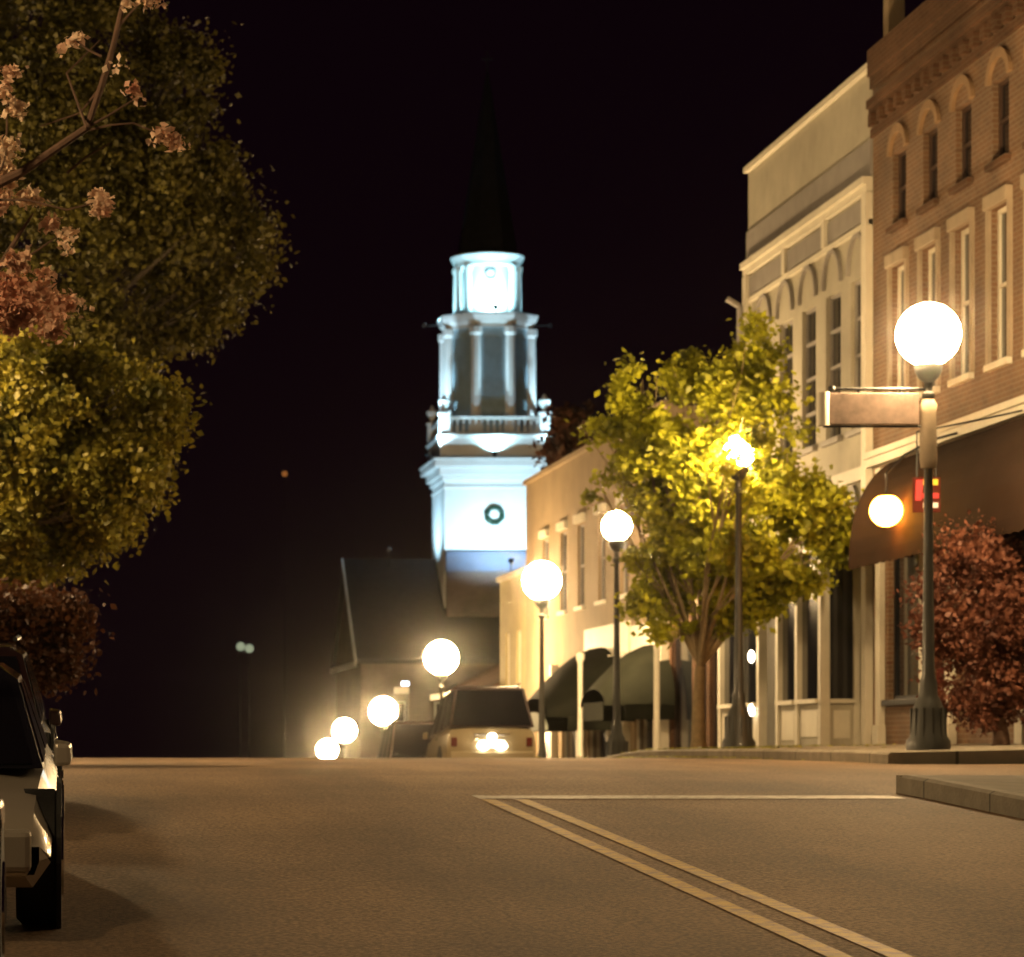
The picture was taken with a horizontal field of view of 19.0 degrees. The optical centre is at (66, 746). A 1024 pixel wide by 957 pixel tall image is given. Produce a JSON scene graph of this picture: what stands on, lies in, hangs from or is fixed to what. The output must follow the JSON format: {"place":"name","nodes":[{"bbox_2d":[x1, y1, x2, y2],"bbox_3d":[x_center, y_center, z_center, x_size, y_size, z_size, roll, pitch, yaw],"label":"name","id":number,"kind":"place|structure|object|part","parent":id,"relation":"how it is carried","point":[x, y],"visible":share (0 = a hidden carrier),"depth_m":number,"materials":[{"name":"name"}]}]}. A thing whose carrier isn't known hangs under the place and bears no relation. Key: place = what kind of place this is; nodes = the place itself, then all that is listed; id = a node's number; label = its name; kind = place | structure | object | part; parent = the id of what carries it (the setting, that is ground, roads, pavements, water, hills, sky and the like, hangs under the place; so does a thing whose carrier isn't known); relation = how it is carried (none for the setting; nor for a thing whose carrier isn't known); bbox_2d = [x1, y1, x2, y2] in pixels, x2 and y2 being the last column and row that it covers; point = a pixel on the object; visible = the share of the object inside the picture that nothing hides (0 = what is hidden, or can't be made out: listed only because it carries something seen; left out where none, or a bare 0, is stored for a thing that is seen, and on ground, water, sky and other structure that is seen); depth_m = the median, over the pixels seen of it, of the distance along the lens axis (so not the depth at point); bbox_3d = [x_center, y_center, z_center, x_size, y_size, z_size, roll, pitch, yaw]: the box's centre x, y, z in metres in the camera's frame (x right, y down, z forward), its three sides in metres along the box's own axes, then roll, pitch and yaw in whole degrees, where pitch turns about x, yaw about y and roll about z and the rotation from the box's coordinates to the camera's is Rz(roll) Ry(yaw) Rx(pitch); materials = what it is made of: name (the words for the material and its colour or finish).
{"place":"outdoors","nodes":[
{"label":"outdoors","id":0,"kind":"place"},
{"bbox_2d":[3,0,924,757],"label":"sky","id":1,"kind":"structure","parent":0,"point":[628,130],"materials":[{"name":"black"}]},
{"bbox_2d":[4,758,1023,956],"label":"road","id":2,"kind":"structure","parent":0,"point":[299,857],"depth_m":18.75,"materials":[{"name":"grey asphalt"}]},
{"bbox_2d":[0,799,6,956],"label":"parked car","id":3,"kind":"object","parent":2,"relation":"on","point":[3,906],"visible":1,"depth_m":12.26,"materials":[{"name":"black paint"}]},
{"bbox_2d":[0,635,61,753],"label":"parked car","id":4,"kind":"object","parent":2,"relation":"on","point":[14,656],"visible":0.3,"depth_m":22.79,"materials":[{"name":"black paint"}]},
{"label":"side window","id":5,"kind":"part","parent":4,"relation":"part of","materials":[{"name":"black glass"}]},
{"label":"side window","id":6,"kind":"part","parent":4,"relation":"part of","materials":[{"name":"black glass"}]},
{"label":"side window","id":7,"kind":"part","parent":4,"relation":"part of","materials":[{"name":"black glass"}]},
{"bbox_2d":[0,663,72,928],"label":"parked car","id":8,"kind":"object","parent":2,"relation":"on","point":[32,796],"visible":0.99,"depth_m":14.84,"materials":[{"name":"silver metal"}]},
{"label":"side window","id":9,"kind":"part","parent":8,"relation":"part of","materials":[{"name":"black glass"}]},
{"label":"side window","id":10,"kind":"part","parent":8,"relation":"part of","materials":[{"name":"black glass"}]},
{"bbox_2d":[0,575,116,701],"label":"tree","id":11,"kind":"object","parent":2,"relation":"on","point":[47,627],"visible":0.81,"depth_m":33.68,"materials":[{"name":"red plant"}]},
{"bbox_2d":[0,0,190,346],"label":"flowering branch tree","id":12,"kind":"object","parent":2,"relation":"on","point":[23,301],"visible":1,"depth_m":13.99,"materials":[{"name":"pink plant"}]},
{"bbox_2d":[236,642,244,757],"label":"distant lamp","id":13,"kind":"object","parent":2,"relation":"on","point":[240,646],"visible":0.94,"depth_m":149.98,"materials":[{"name":"black metal"}]},
{"bbox_2d":[245,644,253,757],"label":"distant lamp","id":14,"kind":"object","parent":2,"relation":"on","point":[249,648],"visible":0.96,"depth_m":149.98,"materials":[{"name":"black metal"}]},
{"bbox_2d":[377,718,433,757],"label":"parked car","id":15,"kind":"object","parent":2,"relation":"on","point":[402,739],"visible":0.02,"depth_m":69.42,"materials":[{"name":"black paint"}]},
{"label":"side window","id":16,"kind":"part","parent":15,"relation":"part of","materials":[{"name":"grey glass"}]},
{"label":"side window","id":17,"kind":"part","parent":15,"relation":"part of","materials":[{"name":"grey glass"}]},
{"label":"side window","id":18,"kind":"part","parent":15,"relation":"part of","materials":[{"name":"grey glass"}]},
{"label":"rear window","id":19,"kind":"part","parent":15,"relation":"part of","materials":[{"name":"black glass"}]},
{"bbox_2d":[422,683,535,757],"bbox_3d":[8.220,-0.139,60.140,1.942,2.208,4.629,0,0,0],"label":"parked car","id":20,"kind":"object","parent":2,"relation":"on","point":[483,721],"visible":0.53,"depth_m":58.09,"materials":[{"name":"beige paint"}]},
{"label":"side window","id":21,"kind":"part","parent":20,"relation":"part of","materials":[{"name":"grey glass"}]},
{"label":"side window","id":22,"kind":"part","parent":20,"relation":"part of","materials":[{"name":"grey glass"}]},
{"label":"side window","id":23,"kind":"part","parent":20,"relation":"part of","materials":[{"name":"glass"}]},
{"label":"rear window","id":24,"kind":"part","parent":20,"relation":"part of","materials":[{"name":"black glass"}]},
{"bbox_2d":[482,799,851,956],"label":"line","id":25,"kind":"object","parent":2,"relation":"on","point":[801,939],"visible":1,"depth_m":16.81,"materials":[{"name":"yellow paint"}]},
{"bbox_2d":[472,795,905,798],"bbox_3d":[5.220,0.425,25.250,3.560,0.018,0.500,0,0,0],"label":"stop line","id":26,"kind":"object","parent":2,"relation":"on","point":[685,797],"visible":1,"depth_m":25.17,"materials":[{"name":"white paint"}]},
{"bbox_2d":[515,799,912,956],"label":"line","id":27,"kind":"object","parent":2,"relation":"on","point":[878,947],"visible":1,"depth_m":16.81,"materials":[{"name":"yellow paint"}]},
{"bbox_2d":[604,749,903,763],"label":"kerb","id":28,"kind":"structure","parent":2,"relation":"on","point":[882,757],"depth_m":39.70,"materials":[{"name":"concrete"}]},
{"bbox_2d":[896,775,902,793],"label":"kerb","id":29,"kind":"structure","parent":2,"relation":"on","point":[898,783],"depth_m":25.97,"materials":[{"name":"concrete"}]},
{"bbox_2d":[901,775,1023,818],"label":"kerb","id":30,"kind":"structure","parent":2,"relation":"on","point":[1000,801],"depth_m":24.06,"materials":[{"name":"concrete"}]},
{"bbox_2d":[732,744,1023,766],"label":"pavement","id":31,"kind":"structure","parent":0,"point":[980,754],"depth_m":34.70,"materials":[{"name":"concrete"}]},
{"bbox_2d":[369,697,396,737],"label":"street lamp","id":32,"kind":"object","parent":31,"relation":"on","point":[383,712],"visible":0.45,"depth_m":97.69,"materials":[{"name":"white glass"}]},
{"bbox_2d":[394,681,408,720],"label":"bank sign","id":33,"kind":"object","parent":31,"relation":"on","point":[402,690],"visible":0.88,"depth_m":95.94,"materials":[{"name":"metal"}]},
{"bbox_2d":[424,641,457,698],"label":"street lamp","id":34,"kind":"object","parent":31,"relation":"on","point":[441,659],"visible":0.61,"depth_m":82.50,"materials":[{"name":"white glass"}]},
{"bbox_2d":[522,561,560,757],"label":"street lamp","id":35,"kind":"object","parent":31,"relation":"on","point":[541,580],"visible":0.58,"depth_m":65.16,"materials":[{"name":"grey paint"}]},
{"bbox_2d":[576,652,584,757],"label":"pavement post","id":36,"kind":"object","parent":31,"relation":"on","point":[580,657],"visible":0.62,"depth_m":69.45,"materials":[{"name":"beige paint"}]},
{"bbox_2d":[602,511,631,756],"bbox_3d":[10.340,-1.985,56.400,0.560,4.869,0.560,0,0,0],"label":"street lamp","id":37,"kind":"object","parent":31,"relation":"on","point":[616,742],"visible":0.77,"depth_m":56.33,"materials":[{"name":"black metal"}]},
{"bbox_2d":[654,618,659,749],"bbox_3d":[12.000,-0.985,61.000,0.240,3.650,0.228,0,0,0],"label":"pavement post","id":38,"kind":"object","parent":31,"relation":"on","point":[657,698],"visible":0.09,"depth_m":60.95,"materials":[{"name":"beige paint"}]},
{"bbox_2d":[564,306,864,748],"bbox_3d":[10.948,-3.491,48.375,4.439,7.469,4.295,0,0,-28],"label":"street tree","id":39,"kind":"object","parent":31,"relation":"on","point":[678,464],"visible":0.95,"depth_m":48.37,"materials":[{"name":"green plant"}]},
{"bbox_2d":[538,744,894,759],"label":"fallen leaves","id":40,"kind":"object","parent":31,"relation":"on","point":[777,746],"visible":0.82,"depth_m":44.96,"materials":[{"name":"brown plant"}]},
{"bbox_2d":[722,436,755,748],"bbox_3d":[10.370,-2.361,46.300,0.520,4.878,0.520,0,0,0],"label":"street lamp","id":41,"kind":"object","parent":31,"relation":"on","point":[738,725],"visible":0.9,"depth_m":46.23,"materials":[{"name":"black metal"}]},
{"bbox_2d":[896,303,960,749],"bbox_3d":[10.340,-2.618,36.000,0.760,5.412,0.760,0,0,0],"label":"street lamp","id":42,"kind":"object","parent":31,"relation":"on","point":[928,337],"visible":0.98,"depth_m":35.89,"materials":[{"name":"black metal"}]},
{"bbox_2d":[817,385,924,427],"bbox_3d":[9.652,-4.080,36.000,1.295,0.510,0.146,0,0,0],"label":"blade sign","id":43,"kind":"object","parent":42,"relation":"attached to","point":[858,409],"visible":1,"depth_m":35.96,"materials":[{"name":"beige metal"}]},
{"bbox_2d":[885,508,1023,745],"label":"maple tree","id":44,"kind":"object","parent":31,"relation":"on","point":[985,649],"visible":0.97,"depth_m":39.22,"materials":[{"name":"red plant"}]},
{"bbox_2d":[905,764,1023,773],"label":"cross street","id":45,"kind":"structure","parent":0,"point":[1014,768],"depth_m":33.11,"materials":[{"name":"grey asphalt"}]},
{"bbox_2d":[922,775,1023,793],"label":"pavement","id":46,"kind":"structure","parent":0,"point":[1013,783],"depth_m":24.94,"materials":[{"name":"concrete"}]},
{"bbox_3d":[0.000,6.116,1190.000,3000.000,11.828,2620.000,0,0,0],"label":"ground","id":47,"kind":"structure","parent":0,"visible":0},
{"bbox_2d":[0,324,211,592],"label":"leafy tree","id":48,"kind":"object","parent":47,"relation":"on","point":[84,477],"visible":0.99,"depth_m":37.33,"materials":[{"name":"green plant"}]},
{"bbox_2d":[0,0,299,413],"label":"broad tree","id":49,"kind":"object","parent":47,"relation":"on","point":[173,213],"visible":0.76,"depth_m":45.85,"materials":[{"name":"green plant"}]},
{"bbox_2d":[282,471,286,757],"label":"distant lamp","id":50,"kind":"object","parent":47,"relation":"on","point":[284,473],"visible":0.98,"depth_m":189.99,"materials":[{"name":"black metal"}]},
{"bbox_2d":[317,739,337,757],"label":"street lamp","id":51,"kind":"object","parent":47,"relation":"on","point":[327,748],"visible":0.3,"depth_m":118.70,"materials":[{"name":"white glass"}]},
{"bbox_2d":[333,719,355,757],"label":"street lamp","id":52,"kind":"object","parent":47,"relation":"on","point":[344,731],"visible":0.59,"depth_m":111.32,"materials":[{"name":"white glass"}]},
{"bbox_2d":[330,50,550,757],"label":"church","id":53,"kind":"structure","parent":47,"relation":"on","point":[396,619],"depth_m":150.10,"materials":[{"name":"paint"}]},
{"bbox_2d":[386,547,390,568],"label":"flood light","id":54,"kind":"object","parent":53,"relation":"attached to","point":[388,550],"visible":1,"depth_m":152.53,"materials":[{"name":"black metal"}]},
{"bbox_2d":[388,702,404,726],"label":"window","id":55,"kind":"structure","parent":53,"relation":"in","point":[400,706],"depth_m":146.89,"materials":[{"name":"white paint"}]},
{"bbox_2d":[425,451,432,457],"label":"flood light","id":56,"kind":"object","parent":53,"relation":"attached to","point":[427,453],"visible":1,"depth_m":149.44,"materials":[{"name":"black metal"}]},
{"bbox_2d":[422,323,441,327],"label":"flood light","id":57,"kind":"object","parent":53,"relation":"attached to","point":[424,325],"visible":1,"depth_m":152.47,"materials":[{"name":"black metal"}]},
{"bbox_2d":[434,702,438,718],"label":"window","id":58,"kind":"structure","parent":53,"relation":"in","point":[436,704],"depth_m":146.93,"materials":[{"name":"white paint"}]},
{"bbox_2d":[484,505,504,525],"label":"wreath","id":59,"kind":"object","parent":53,"relation":"attached to","point":[489,520],"visible":1,"depth_m":149.82,"materials":[{"name":"green plant"}]},
{"bbox_2d":[493,304,497,311],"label":"flood light","id":60,"kind":"object","parent":53,"relation":"attached to","point":[495,307],"visible":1,"depth_m":150.15,"materials":[{"name":"black metal"}]},
{"bbox_2d":[508,558,513,571],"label":"flood light","id":61,"kind":"object","parent":53,"relation":"attached to","point":[510,560],"visible":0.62,"depth_m":146.29,"materials":[{"name":"black metal"}]},
{"bbox_2d":[534,323,552,327],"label":"flood light","id":62,"kind":"object","parent":53,"relation":"attached to","point":[550,325],"visible":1,"depth_m":152.44,"materials":[{"name":"black metal"}]},
{"bbox_2d":[430,664,499,699],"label":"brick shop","id":63,"kind":"structure","parent":47,"relation":"on","point":[490,677],"depth_m":99.68,"materials":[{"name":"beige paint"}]},
{"bbox_2d":[496,568,525,693],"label":"yellow plaster building","id":64,"kind":"structure","parent":47,"relation":"on","point":[512,631],"depth_m":88.62,"materials":[{"name":"beige paint"}]},
{"bbox_2d":[508,633,509,685],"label":"window","id":65,"kind":"structure","parent":64,"relation":"in","point":[508,633],"depth_m":90.15,"materials":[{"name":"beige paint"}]},
{"bbox_2d":[519,630,520,686],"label":"window","id":66,"kind":"structure","parent":64,"relation":"in","point":[519,630],"depth_m":87.95,"materials":[{"name":"beige paint"}]},
{"bbox_2d":[529,398,598,470],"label":"tree","id":67,"kind":"object","parent":47,"relation":"on","point":[561,442],"visible":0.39,"depth_m":91.56,"materials":[{"name":"red plant"}]},
{"bbox_2d":[523,400,719,757],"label":"tan building","id":68,"kind":"structure","parent":47,"relation":"on","point":[567,538],"depth_m":75.17,"materials":[{"name":"paint"}]},
{"bbox_2d":[539,540,548,619],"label":"window","id":69,"kind":"structure","parent":68,"relation":"in","point":[546,542],"depth_m":83.15,"materials":[{"name":"grey paint"}]},
{"bbox_2d":[545,732,548,757],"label":"window","id":70,"kind":"structure","parent":68,"relation":"in","point":[546,733],"depth_m":83.05,"materials":[{"name":"white glass"}]},
{"bbox_2d":[557,532,566,615],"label":"window","id":71,"kind":"structure","parent":68,"relation":"in","point":[564,611],"depth_m":80.04,"materials":[{"name":"grey paint"}]},
{"bbox_2d":[564,732,575,757],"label":"window","id":72,"kind":"structure","parent":68,"relation":"in","point":[569,737],"depth_m":79.42,"materials":[{"name":"brown glass"}]},
{"bbox_2d":[574,524,584,610],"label":"window","id":73,"kind":"structure","parent":68,"relation":"in","point":[582,606],"depth_m":77.41,"materials":[{"name":"grey paint"}]},
{"bbox_2d":[590,730,605,757],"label":"window","id":74,"kind":"structure","parent":68,"relation":"in","point":[597,738],"depth_m":75.23,"materials":[{"name":"brown glass"}]},
{"bbox_2d":[594,515,605,605],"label":"window","id":75,"kind":"structure","parent":68,"relation":"in","point":[602,601],"depth_m":74.39,"materials":[{"name":"grey paint"}]},
{"bbox_2d":[619,507,627,599],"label":"window","id":76,"kind":"structure","parent":68,"relation":"in","point":[625,580],"depth_m":71.36,"materials":[{"name":"grey paint"}]},
{"bbox_2d":[637,720,652,750],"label":"window","id":77,"kind":"structure","parent":68,"relation":"in","point":[644,727],"depth_m":69.10,"materials":[{"name":"black glass"}]},
{"bbox_2d":[660,496,734,749],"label":"dark brick shop","id":78,"kind":"structure","parent":47,"relation":"on","point":[675,733],"depth_m":64.53,"materials":[{"name":"brown paint"}]},
{"bbox_2d":[674,635,691,748],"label":"window","id":79,"kind":"structure","parent":78,"relation":"in","point":[682,656],"depth_m":64.83,"materials":[{"name":"brown paint"}]},
{"bbox_2d":[703,664,705,727],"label":"window","id":80,"kind":"structure","parent":78,"relation":"in","point":[705,664],"depth_m":62.50,"materials":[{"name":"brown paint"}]},
{"bbox_2d":[713,624,717,748],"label":"window","id":81,"kind":"structure","parent":78,"relation":"in","point":[715,657],"depth_m":61.53,"materials":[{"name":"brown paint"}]},
{"bbox_2d":[717,63,872,748],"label":"white building","id":82,"kind":"structure","parent":47,"relation":"on","point":[806,266],"depth_m":51.89,"materials":[{"name":"grey paint"}]},
{"bbox_2d":[748,650,755,662],"bbox_3d":[12.470,-1.635,54.508,0.180,0.228,0.120,0,0,0],"label":"wall light","id":83,"kind":"object","parent":82,"relation":"attached to","point":[751,656],"visible":1,"depth_m":54.47,"materials":[{"name":"white glass"}]},
{"bbox_2d":[748,704,755,715],"bbox_3d":[12.470,-0.654,54.508,0.180,0.228,0.120,0,0,0],"label":"wall light","id":84,"kind":"object","parent":82,"relation":"attached to","point":[751,710],"visible":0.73,"depth_m":54.47,"materials":[{"name":"white glass"}]},
{"bbox_2d":[762,333,770,432],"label":"window","id":85,"kind":"structure","parent":82,"relation":"in","point":[770,333],"depth_m":56.90,"materials":[{"name":"grey paint"}]},
{"bbox_2d":[783,320,792,457],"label":"window","id":86,"kind":"structure","parent":82,"relation":"in","point":[786,332],"depth_m":55.24,"materials":[{"name":"grey paint"}]},
{"bbox_2d":[797,306,816,456],"bbox_3d":[13.225,-6.510,53.350,0.230,2.620,1.200,0,0,0],"label":"window","id":87,"kind":"structure","parent":82,"relation":"in","point":[811,447],"depth_m":53.54,"materials":[{"name":"grey paint"}]},
{"bbox_2d":[820,292,841,447],"bbox_3d":[13.225,-6.510,51.650,0.230,2.620,1.200,0,0,0],"label":"window","id":88,"kind":"structure","parent":82,"relation":"in","point":[835,301],"depth_m":51.87,"materials":[{"name":"grey paint"}]},
{"bbox_2d":[844,280,860,437],"bbox_3d":[13.225,-6.510,50.000,0.230,2.620,1.200,0,0,0],"label":"window","id":89,"kind":"structure","parent":82,"relation":"in","point":[856,431],"depth_m":50.43,"materials":[{"name":"grey paint"}]},
{"bbox_2d":[848,0,1023,744],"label":"brick building","id":90,"kind":"structure","parent":47,"relation":"on","point":[945,105],"depth_m":44.57,"materials":[{"name":"brown brick"}]},
{"bbox_2d":[886,150,907,233],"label":"window","id":91,"kind":"structure","parent":90,"relation":"in","point":[902,221],"depth_m":47.78,"materials":[{"name":"brown paint"}]},
{"bbox_2d":[881,554,918,705],"bbox_3d":[13.235,-1.985,47.200,0.250,2.670,2.200,0,0,0],"label":"window","id":92,"kind":"structure","parent":90,"relation":"in","point":[905,693],"depth_m":47.74,"materials":[{"name":"black glass"}]},
{"bbox_2d":[898,265,903,392],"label":"window","id":93,"kind":"structure","parent":90,"relation":"in","point":[901,269],"depth_m":47.90,"materials":[{"name":"beige paint"}]},
{"bbox_2d":[870,432,957,526],"bbox_3d":[12.465,-3.932,44.000,1.360,1.414,0.470,0,0,0],"label":"amber lamp","id":94,"kind":"object","parent":90,"relation":"attached to","point":[886,509],"visible":0.98,"depth_m":43.86,"materials":[{"name":"white glass"}]},
{"bbox_2d":[916,127,938,214],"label":"window","id":95,"kind":"structure","parent":90,"relation":"in","point":[933,201],"depth_m":46.08,"materials":[{"name":"brown paint"}]},
{"bbox_2d":[919,247,939,399],"bbox_3d":[13.235,-6.510,45.850,0.250,2.320,1.040,0,0,0],"label":"window","id":96,"kind":"structure","parent":90,"relation":"in","point":[931,253],"depth_m":46.19,"materials":[{"name":"beige paint"}]},
{"bbox_2d":[937,549,943,703],"bbox_3d":[13.295,-1.610,45.350,0.070,2.780,0.900,0,0,0],"label":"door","id":97,"kind":"structure","parent":90,"relation":"in","point":[941,670],"depth_m":45.64,"materials":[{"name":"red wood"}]},
{"bbox_2d":[947,227,973,386],"bbox_3d":[13.235,-6.510,44.150,0.250,2.320,1.040,0,0,0],"label":"window","id":98,"kind":"structure","parent":90,"relation":"in","point":[965,376],"depth_m":44.49,"materials":[{"name":"beige paint"}]},
{"bbox_2d":[948,104,972,194],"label":"window","id":99,"kind":"structure","parent":90,"relation":"in","point":[967,180],"depth_m":44.40,"materials":[{"name":"brown paint"}]},
{"bbox_2d":[912,410,1022,511],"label":"shop sign","id":100,"kind":"object","parent":90,"relation":"attached to","point":[917,494],"visible":0.84,"depth_m":40.98,"materials":[{"name":"red plastic"}]},
{"bbox_2d":[983,206,1011,371],"bbox_3d":[13.235,-6.510,42.400,0.250,2.320,1.040,0,0,0],"label":"window","id":101,"kind":"structure","parent":90,"relation":"in","point":[1003,360],"depth_m":42.73,"materials":[{"name":"beige paint"}]},
{"bbox_2d":[984,77,1010,172],"bbox_3d":[13.235,-8.835,42.400,0.250,1.270,0.960,0,0,0],"label":"window","id":102,"kind":"structure","parent":90,"relation":"in","point":[1004,155],"depth_m":42.59,"materials":[{"name":"brown paint"}]}
]}

